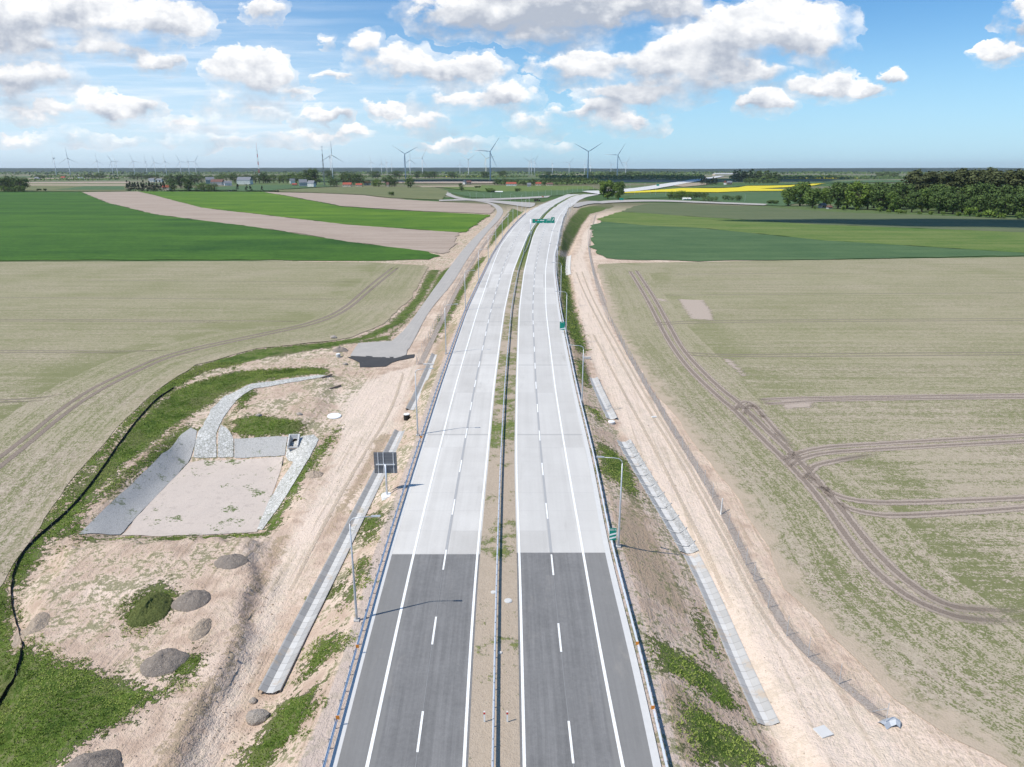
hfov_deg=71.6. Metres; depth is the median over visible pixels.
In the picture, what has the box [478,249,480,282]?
street lamp
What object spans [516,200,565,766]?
road marking
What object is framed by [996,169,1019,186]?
broadleaf tree
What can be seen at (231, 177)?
broadleaf tree
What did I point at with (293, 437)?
culvert headwall
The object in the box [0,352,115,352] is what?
wheel track
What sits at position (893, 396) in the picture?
wheel track
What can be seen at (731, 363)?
bare soil
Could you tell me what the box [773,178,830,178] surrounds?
field
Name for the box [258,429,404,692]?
drainage channel
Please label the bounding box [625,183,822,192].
field
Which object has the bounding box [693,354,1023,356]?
wheel track
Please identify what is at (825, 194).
broadleaf tree
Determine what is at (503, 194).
field
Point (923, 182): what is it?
broadleaf tree
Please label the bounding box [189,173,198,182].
broadleaf tree
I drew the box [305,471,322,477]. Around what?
spoil heap
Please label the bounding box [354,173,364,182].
broadleaf tree
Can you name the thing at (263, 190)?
hedge
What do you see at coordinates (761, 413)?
wheel track
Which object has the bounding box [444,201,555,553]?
road seam
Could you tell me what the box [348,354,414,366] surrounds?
asphalt apron
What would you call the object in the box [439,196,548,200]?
side road
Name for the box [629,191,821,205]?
field
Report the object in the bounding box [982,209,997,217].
bush
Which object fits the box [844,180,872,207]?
broadleaf tree
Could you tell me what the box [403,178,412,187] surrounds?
broadleaf tree
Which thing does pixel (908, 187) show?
broadleaf tree
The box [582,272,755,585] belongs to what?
wheel track
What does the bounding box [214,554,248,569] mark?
spoil heap
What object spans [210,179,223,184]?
house
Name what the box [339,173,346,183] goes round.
broadleaf tree
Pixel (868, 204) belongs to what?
broadleaf tree
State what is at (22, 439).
wheel track
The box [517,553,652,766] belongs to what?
asphalt road
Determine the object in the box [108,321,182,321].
wheel track
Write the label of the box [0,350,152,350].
wheel track
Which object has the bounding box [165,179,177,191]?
broadleaf tree
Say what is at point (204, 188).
broadleaf tree
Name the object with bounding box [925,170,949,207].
broadleaf tree
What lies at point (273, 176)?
broadleaf tree
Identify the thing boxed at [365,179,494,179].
field
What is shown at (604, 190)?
broadleaf tree
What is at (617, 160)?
wind turbine
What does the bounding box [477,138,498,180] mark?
wind turbine
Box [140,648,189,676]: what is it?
spoil heap
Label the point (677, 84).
sky
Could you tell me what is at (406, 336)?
service road
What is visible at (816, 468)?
wheel track
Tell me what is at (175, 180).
broadleaf tree
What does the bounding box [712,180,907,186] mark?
field
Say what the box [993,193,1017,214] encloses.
broadleaf tree
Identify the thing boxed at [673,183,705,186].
field
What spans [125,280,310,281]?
wheel track
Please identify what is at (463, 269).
wire fence
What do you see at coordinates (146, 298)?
wheel track
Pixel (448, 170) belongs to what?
hills
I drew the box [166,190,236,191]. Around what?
hedge
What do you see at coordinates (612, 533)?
countdown sign
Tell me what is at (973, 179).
broadleaf tree
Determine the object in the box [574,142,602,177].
wind turbine
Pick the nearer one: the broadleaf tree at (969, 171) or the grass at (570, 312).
the grass at (570, 312)
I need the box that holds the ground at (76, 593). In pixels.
[0,173,1023,766]
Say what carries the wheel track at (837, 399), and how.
on the seedling field at (960, 681)
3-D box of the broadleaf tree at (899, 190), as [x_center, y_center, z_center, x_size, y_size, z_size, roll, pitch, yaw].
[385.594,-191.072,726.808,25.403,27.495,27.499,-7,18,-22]
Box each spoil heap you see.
[11,612,49,647]
[64,748,123,766]
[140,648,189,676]
[171,589,210,611]
[188,618,211,640]
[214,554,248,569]
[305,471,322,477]
[332,346,347,351]
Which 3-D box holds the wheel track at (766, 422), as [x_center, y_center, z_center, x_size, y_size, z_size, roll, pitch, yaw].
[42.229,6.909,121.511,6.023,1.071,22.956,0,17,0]
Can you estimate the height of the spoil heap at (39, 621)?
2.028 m
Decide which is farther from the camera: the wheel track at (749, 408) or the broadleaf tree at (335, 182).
the broadleaf tree at (335, 182)
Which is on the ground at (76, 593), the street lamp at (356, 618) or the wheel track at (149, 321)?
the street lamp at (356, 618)
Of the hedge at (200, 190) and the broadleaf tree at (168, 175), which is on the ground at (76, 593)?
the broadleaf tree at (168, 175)
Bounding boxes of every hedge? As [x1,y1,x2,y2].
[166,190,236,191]
[246,190,278,191]
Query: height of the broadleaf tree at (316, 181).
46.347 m
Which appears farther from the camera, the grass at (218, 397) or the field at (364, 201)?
the field at (364, 201)
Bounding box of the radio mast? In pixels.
[321,146,324,184]
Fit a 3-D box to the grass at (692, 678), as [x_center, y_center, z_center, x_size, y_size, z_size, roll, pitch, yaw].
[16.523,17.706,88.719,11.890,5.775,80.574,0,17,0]
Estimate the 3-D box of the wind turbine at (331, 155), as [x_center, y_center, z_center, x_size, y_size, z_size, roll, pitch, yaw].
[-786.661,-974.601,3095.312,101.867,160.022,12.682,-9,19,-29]
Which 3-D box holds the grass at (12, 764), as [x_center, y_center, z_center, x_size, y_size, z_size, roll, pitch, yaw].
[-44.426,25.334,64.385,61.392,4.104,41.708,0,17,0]
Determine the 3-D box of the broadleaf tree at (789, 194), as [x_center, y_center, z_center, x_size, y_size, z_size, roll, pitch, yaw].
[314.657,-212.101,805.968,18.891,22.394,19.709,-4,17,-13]
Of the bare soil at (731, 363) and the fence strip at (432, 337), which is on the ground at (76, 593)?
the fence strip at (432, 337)
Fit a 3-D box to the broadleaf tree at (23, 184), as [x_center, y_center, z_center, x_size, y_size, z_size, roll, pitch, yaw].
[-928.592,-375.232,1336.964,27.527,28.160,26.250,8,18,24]
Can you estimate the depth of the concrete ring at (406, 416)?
122.94 m
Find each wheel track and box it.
[0,268,397,468]
[0,269,390,458]
[0,297,200,298]
[0,319,240,320]
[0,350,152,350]
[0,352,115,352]
[0,397,42,399]
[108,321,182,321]
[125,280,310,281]
[295,374,403,580]
[576,272,782,641]
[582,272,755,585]
[593,335,721,585]
[629,272,976,621]
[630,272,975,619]
[635,271,978,611]
[660,318,1023,322]
[661,320,1023,324]
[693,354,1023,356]
[697,352,1023,354]
[723,292,1023,294]
[734,400,785,437]
[736,401,782,437]
[741,404,756,412]
[762,393,1023,400]
[764,394,1023,399]
[767,396,1023,404]
[784,433,1023,458]
[789,439,1023,465]
[803,456,853,475]
[805,457,854,475]
[808,478,1023,504]
[826,496,1023,518]
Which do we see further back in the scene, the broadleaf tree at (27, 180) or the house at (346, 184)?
the house at (346, 184)
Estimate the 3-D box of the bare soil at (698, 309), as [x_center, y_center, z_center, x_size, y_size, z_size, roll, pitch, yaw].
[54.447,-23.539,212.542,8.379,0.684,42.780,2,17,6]
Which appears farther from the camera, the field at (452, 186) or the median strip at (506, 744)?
the field at (452, 186)
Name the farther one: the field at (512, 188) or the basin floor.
the field at (512, 188)
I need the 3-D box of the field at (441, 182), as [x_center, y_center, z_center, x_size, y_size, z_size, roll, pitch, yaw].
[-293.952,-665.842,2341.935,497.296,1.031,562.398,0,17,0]
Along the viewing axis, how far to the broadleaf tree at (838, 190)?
738.49 m
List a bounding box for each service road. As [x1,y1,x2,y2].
[350,341,407,357]
[392,200,502,348]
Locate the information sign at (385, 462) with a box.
[373,452,396,500]
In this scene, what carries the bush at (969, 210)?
on the ground at (76, 593)
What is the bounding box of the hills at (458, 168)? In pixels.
[0,167,1019,168]
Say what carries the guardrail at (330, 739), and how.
on the ground at (76, 593)
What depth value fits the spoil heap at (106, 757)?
53.22 m
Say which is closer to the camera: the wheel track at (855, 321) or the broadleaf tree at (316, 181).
the wheel track at (855, 321)
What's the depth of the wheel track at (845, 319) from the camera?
193.36 m
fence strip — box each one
[418,214,508,363]
[589,215,880,714]
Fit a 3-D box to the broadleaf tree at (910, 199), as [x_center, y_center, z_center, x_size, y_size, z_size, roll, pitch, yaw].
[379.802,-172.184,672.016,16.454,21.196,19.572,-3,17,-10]
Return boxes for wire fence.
[416,206,505,364]
[588,208,889,721]
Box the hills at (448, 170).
[0,168,1023,172]
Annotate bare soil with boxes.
[678,299,713,319]
[722,359,746,375]
[773,396,814,408]
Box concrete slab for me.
[813,725,833,738]
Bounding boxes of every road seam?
[415,572,442,766]
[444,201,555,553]
[532,201,569,551]
[551,553,573,766]
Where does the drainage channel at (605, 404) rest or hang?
on the ground at (76, 593)
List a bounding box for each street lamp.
[349,515,380,621]
[415,368,433,435]
[445,304,452,353]
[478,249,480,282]
[556,291,566,337]
[567,344,583,405]
[596,456,622,547]
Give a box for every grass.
[0,536,378,766]
[18,362,393,553]
[556,247,592,387]
[579,405,770,766]
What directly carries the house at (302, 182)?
on the field at (258, 187)
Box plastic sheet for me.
[877,717,900,728]
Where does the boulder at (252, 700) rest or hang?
on the ground at (76, 593)
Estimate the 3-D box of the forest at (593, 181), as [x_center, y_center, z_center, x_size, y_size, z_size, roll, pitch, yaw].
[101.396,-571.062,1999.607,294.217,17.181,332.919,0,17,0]
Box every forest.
[0,171,1003,174]
[2,177,123,180]
[30,174,527,177]
[496,177,603,184]
[535,173,705,179]
[729,174,904,178]
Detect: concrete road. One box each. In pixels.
[392,194,578,553]
[514,194,604,552]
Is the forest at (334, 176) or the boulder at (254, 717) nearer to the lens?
the boulder at (254, 717)
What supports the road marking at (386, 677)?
on the concrete road at (433, 534)
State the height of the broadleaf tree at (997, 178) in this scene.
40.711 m
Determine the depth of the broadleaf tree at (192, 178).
2019.07 m
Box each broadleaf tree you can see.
[4,175,20,190]
[10,177,29,191]
[15,177,31,189]
[164,173,174,180]
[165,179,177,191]
[168,178,178,190]
[177,176,182,187]
[180,177,194,189]
[184,174,194,182]
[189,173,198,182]
[199,183,207,191]
[209,182,218,190]
[229,173,235,182]
[254,175,262,183]
[270,174,276,181]
[277,174,286,182]
[291,173,300,182]
[300,168,311,180]
[306,169,319,181]
[309,169,321,184]
[325,176,332,185]
[332,178,339,184]
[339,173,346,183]
[344,173,353,181]
[350,173,361,182]
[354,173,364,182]
[383,175,393,186]
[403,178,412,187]
[414,171,420,178]
[599,180,615,198]
[612,181,625,196]
[781,186,797,205]
[791,181,810,205]
[802,187,822,207]
[818,187,833,203]
[826,181,852,208]
[842,182,858,207]
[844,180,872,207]
[856,182,877,209]
[868,185,893,207]
[871,181,885,207]
[880,183,903,209]
[886,191,905,211]
[894,181,916,208]
[900,171,919,206]
[903,169,924,195]
[903,190,924,211]
[912,171,939,200]
[914,187,934,211]
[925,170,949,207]
[925,183,941,209]
[928,189,952,213]
[935,184,956,211]
[938,169,969,198]
[941,192,966,213]
[947,168,968,209]
[954,184,977,212]
[962,170,980,193]
[963,194,982,208]
[965,168,995,187]
[966,180,994,211]
[977,191,997,215]
[981,167,997,210]
[982,184,1016,209]
[983,170,1008,195]
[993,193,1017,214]
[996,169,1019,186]
[1004,184,1023,214]
[1006,192,1023,214]
[1008,168,1023,195]
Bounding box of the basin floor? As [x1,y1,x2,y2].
[122,457,282,535]
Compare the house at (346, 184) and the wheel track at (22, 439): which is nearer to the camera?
the wheel track at (22, 439)
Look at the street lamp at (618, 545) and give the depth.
78.93 m
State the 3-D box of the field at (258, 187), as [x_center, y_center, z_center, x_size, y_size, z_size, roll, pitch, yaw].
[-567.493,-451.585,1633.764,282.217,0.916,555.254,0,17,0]
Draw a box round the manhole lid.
[504,598,511,602]
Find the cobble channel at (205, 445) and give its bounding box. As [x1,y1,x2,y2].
[193,375,325,457]
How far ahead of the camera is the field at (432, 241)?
502.86 m
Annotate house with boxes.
[205,177,213,183]
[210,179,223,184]
[224,181,231,185]
[237,177,252,183]
[299,179,306,185]
[307,180,315,186]
[342,182,351,186]
[506,182,515,185]
[818,202,826,207]
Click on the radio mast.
(323, 168)
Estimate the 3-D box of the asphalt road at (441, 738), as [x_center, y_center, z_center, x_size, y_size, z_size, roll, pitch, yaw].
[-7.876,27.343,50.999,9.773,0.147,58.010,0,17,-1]
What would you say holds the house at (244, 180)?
on the ground at (76, 593)
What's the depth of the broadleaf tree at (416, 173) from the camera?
3288.58 m
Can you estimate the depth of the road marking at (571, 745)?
65.76 m
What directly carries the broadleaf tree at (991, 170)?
on the ground at (76, 593)
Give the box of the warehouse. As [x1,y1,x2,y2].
[713,173,732,174]
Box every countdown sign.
[560,322,564,329]
[609,528,616,540]
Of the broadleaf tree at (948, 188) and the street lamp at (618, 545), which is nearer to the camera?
the street lamp at (618, 545)
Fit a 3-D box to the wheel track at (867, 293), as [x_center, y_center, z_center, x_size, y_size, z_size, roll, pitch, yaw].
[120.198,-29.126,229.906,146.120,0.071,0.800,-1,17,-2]
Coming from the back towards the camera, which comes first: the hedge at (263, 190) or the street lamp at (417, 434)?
the hedge at (263, 190)
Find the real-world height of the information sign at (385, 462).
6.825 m
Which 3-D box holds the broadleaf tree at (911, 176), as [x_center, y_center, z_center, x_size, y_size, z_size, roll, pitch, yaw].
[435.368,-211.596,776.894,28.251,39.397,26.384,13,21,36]
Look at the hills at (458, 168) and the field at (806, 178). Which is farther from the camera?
the hills at (458, 168)
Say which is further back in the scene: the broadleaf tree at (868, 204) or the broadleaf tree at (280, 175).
the broadleaf tree at (280, 175)
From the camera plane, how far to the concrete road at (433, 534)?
111.77 m
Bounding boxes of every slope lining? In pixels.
[79,428,196,534]
[234,436,287,457]
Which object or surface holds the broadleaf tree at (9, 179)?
on the ground at (76, 593)
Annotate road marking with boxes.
[365,204,544,766]
[416,221,528,751]
[462,198,565,766]
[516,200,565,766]
[533,227,573,762]
[545,197,624,766]
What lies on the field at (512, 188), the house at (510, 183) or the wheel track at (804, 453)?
the house at (510, 183)
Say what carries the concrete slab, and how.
on the ground at (76, 593)
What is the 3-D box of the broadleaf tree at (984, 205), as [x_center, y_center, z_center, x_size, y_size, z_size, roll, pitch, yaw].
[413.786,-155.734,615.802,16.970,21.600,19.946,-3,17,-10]
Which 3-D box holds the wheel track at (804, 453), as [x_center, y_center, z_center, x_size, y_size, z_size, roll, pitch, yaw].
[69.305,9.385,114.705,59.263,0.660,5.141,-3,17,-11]
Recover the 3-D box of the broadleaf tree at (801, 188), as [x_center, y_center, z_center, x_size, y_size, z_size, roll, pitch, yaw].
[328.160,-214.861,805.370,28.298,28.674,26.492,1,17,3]
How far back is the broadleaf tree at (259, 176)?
2160.40 m
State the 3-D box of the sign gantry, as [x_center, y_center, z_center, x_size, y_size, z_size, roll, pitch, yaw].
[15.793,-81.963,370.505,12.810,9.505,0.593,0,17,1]
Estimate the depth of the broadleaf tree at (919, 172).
770.76 m
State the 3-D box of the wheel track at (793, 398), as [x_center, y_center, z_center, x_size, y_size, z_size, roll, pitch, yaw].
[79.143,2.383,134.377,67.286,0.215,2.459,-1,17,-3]
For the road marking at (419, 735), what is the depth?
66.91 m
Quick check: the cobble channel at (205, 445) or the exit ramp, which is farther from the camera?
the exit ramp
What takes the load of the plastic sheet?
on the ground at (76, 593)
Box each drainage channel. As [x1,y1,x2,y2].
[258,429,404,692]
[406,353,436,409]
[565,255,570,274]
[589,377,616,418]
[616,439,698,552]
[683,554,779,725]
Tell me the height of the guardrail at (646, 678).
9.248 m
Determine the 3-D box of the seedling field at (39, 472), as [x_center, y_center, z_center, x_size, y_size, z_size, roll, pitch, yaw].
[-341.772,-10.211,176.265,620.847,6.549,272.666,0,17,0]
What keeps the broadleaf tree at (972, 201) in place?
on the ground at (76, 593)
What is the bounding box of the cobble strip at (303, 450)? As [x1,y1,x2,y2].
[257,434,317,529]
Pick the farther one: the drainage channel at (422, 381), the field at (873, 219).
the field at (873, 219)
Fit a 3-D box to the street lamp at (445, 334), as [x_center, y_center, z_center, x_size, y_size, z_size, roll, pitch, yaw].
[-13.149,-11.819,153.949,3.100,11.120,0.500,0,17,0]
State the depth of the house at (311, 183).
1683.40 m
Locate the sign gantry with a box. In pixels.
[530,217,554,234]
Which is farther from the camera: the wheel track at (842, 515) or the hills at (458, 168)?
the hills at (458, 168)
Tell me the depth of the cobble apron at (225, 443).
116.75 m
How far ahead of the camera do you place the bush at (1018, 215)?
565.40 m
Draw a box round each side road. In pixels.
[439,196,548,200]
[446,192,534,206]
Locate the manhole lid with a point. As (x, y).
(507, 600)
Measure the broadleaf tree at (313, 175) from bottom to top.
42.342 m
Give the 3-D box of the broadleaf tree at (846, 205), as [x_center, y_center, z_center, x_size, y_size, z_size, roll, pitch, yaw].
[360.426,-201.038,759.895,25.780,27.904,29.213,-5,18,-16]
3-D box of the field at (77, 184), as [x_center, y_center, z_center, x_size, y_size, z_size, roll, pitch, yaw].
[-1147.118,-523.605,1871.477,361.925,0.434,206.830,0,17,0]
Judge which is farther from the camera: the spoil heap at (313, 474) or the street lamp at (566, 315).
the street lamp at (566, 315)
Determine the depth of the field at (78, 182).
2196.09 m
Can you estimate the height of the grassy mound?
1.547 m
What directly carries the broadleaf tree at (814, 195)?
on the ground at (76, 593)
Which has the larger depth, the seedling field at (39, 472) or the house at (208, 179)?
the house at (208, 179)
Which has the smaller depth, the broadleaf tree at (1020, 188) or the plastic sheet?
the plastic sheet
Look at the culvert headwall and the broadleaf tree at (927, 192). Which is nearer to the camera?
the culvert headwall
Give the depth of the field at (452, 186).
1715.57 m
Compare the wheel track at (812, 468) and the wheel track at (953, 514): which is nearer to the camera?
the wheel track at (953, 514)
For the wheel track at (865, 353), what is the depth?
161.40 m
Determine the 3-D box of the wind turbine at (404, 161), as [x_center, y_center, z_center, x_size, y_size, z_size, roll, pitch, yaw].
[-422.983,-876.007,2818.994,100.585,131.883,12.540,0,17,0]
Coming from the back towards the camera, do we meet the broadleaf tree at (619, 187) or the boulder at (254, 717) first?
the broadleaf tree at (619, 187)
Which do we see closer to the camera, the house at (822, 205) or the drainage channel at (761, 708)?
the drainage channel at (761, 708)
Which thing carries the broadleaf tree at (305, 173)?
on the ground at (76, 593)
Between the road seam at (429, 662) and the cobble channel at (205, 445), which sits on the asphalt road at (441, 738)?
the road seam at (429, 662)
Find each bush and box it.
[964,207,977,215]
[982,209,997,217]
[997,213,1006,217]
[1015,211,1023,218]
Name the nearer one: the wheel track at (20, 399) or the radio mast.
the wheel track at (20, 399)
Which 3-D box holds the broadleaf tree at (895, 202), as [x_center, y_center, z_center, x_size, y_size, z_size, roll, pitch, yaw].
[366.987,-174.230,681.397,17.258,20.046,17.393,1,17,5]
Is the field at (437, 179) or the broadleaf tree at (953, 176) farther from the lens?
the field at (437, 179)
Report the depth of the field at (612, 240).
357.51 m
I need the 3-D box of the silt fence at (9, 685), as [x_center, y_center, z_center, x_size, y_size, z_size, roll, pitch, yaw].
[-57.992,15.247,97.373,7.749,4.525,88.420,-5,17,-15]
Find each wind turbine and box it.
[325,150,342,176]
[393,146,416,179]
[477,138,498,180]
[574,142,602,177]
[605,146,623,174]
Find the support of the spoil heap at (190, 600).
on the ground at (76, 593)
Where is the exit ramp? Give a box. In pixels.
[573,200,765,206]
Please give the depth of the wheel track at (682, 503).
101.11 m
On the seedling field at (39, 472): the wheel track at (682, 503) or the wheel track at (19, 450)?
the wheel track at (19, 450)
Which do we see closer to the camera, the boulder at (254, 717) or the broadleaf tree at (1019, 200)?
the boulder at (254, 717)
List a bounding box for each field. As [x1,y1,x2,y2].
[0,183,127,190]
[0,192,439,260]
[0,261,428,585]
[25,182,128,182]
[29,184,125,185]
[56,186,124,189]
[83,191,459,252]
[139,191,489,231]
[186,185,331,190]
[268,192,494,213]
[273,186,447,199]
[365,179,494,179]
[365,180,493,182]
[420,185,480,186]
[443,185,595,191]
[448,189,597,197]
[589,222,1023,260]
[597,257,1023,766]
[598,212,1023,252]
[622,203,1023,231]
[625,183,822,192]
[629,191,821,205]
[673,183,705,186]
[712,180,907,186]
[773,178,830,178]
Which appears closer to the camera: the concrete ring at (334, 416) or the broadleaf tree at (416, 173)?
the concrete ring at (334, 416)
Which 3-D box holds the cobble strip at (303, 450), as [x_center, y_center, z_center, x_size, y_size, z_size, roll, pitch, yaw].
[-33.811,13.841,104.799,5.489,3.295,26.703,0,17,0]
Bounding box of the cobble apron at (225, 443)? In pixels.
[218,425,232,456]
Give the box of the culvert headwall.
[287,434,299,448]
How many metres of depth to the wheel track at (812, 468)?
107.27 m
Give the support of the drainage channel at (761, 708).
on the ground at (76, 593)
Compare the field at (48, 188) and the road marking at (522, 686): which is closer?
the road marking at (522, 686)
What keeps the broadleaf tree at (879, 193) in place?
on the ground at (76, 593)
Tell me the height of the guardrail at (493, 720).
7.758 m
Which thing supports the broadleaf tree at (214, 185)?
on the ground at (76, 593)
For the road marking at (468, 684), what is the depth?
72.20 m
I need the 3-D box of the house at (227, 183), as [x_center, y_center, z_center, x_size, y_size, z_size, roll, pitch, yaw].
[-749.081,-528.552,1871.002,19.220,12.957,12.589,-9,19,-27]
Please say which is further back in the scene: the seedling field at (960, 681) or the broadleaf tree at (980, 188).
the broadleaf tree at (980, 188)
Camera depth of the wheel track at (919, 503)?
96.31 m
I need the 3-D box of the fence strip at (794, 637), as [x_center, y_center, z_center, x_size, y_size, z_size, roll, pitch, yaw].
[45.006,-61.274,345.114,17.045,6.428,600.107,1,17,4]
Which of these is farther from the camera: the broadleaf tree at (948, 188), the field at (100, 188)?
the field at (100, 188)
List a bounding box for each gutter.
[329,210,530,766]
[553,210,660,766]
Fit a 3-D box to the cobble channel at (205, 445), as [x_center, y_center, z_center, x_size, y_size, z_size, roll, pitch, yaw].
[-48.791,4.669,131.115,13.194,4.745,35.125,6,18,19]
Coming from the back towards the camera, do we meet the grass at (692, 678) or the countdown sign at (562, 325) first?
the countdown sign at (562, 325)
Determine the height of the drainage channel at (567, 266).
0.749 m
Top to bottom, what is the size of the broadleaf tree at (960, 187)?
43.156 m
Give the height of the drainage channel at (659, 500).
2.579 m
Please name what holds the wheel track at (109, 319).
on the seedling field at (39, 472)
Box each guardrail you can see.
[322,213,525,766]
[491,253,523,766]
[555,214,668,766]
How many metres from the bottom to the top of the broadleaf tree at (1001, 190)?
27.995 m
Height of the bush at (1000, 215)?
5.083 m
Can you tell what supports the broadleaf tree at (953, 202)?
on the ground at (76, 593)
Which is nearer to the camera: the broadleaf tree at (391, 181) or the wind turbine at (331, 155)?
the broadleaf tree at (391, 181)
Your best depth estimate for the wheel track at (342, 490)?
99.76 m
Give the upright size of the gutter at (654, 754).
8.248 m
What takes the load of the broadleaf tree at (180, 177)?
on the ground at (76, 593)
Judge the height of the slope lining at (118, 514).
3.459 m
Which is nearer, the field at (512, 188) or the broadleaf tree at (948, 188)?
the broadleaf tree at (948, 188)
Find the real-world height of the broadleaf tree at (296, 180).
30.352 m
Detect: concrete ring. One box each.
[327,413,341,418]
[403,413,409,420]
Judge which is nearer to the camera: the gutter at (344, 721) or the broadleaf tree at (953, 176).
the gutter at (344, 721)
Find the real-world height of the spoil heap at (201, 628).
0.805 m
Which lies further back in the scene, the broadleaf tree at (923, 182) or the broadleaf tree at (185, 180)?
the broadleaf tree at (185, 180)
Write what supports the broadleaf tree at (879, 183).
on the ground at (76, 593)
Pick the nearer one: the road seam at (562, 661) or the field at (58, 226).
the road seam at (562, 661)
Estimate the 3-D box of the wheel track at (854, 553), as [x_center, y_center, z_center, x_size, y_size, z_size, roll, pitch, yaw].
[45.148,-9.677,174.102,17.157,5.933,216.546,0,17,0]
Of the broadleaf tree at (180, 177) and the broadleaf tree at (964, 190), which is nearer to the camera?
the broadleaf tree at (964, 190)
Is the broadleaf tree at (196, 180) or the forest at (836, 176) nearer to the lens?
the broadleaf tree at (196, 180)
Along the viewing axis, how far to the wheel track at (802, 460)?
112.38 m
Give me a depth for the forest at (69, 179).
2669.08 m
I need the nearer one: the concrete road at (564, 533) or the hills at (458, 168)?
the concrete road at (564, 533)
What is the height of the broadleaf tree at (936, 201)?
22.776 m
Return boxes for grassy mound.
[127,592,173,627]
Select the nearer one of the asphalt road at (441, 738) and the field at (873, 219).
the asphalt road at (441, 738)
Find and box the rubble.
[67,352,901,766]
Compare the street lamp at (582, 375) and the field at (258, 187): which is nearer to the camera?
the street lamp at (582, 375)
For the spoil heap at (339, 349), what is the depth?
163.41 m
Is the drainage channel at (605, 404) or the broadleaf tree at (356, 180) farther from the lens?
the broadleaf tree at (356, 180)
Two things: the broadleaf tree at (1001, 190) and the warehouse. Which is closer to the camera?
the broadleaf tree at (1001, 190)
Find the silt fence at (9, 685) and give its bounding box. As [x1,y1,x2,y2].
[0,387,174,703]
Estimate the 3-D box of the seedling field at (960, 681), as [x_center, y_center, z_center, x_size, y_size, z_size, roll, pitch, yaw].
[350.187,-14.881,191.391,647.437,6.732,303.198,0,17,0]
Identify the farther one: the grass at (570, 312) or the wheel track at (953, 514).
the grass at (570, 312)
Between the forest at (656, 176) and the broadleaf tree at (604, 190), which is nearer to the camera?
the broadleaf tree at (604, 190)
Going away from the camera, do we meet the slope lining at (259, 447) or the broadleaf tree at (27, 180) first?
the slope lining at (259, 447)
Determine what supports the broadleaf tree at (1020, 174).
on the ground at (76, 593)
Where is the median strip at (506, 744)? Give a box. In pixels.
[468,194,581,766]
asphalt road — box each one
[337,554,479,766]
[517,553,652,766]
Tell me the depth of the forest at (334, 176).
3523.02 m
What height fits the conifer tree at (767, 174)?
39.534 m
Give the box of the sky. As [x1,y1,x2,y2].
[0,0,1023,168]
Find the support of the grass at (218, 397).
on the ground at (76, 593)
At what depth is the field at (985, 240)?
442.12 m
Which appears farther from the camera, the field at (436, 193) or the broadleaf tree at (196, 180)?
the broadleaf tree at (196, 180)
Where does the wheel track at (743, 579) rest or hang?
on the ground at (76, 593)
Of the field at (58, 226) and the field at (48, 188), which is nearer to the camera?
the field at (58, 226)
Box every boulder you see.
[246,709,269,725]
[249,697,256,703]
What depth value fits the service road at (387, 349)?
164.51 m
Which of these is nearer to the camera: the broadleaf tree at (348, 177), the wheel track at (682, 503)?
the wheel track at (682, 503)
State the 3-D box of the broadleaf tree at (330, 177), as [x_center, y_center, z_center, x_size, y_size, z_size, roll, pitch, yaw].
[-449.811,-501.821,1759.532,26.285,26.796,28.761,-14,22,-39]

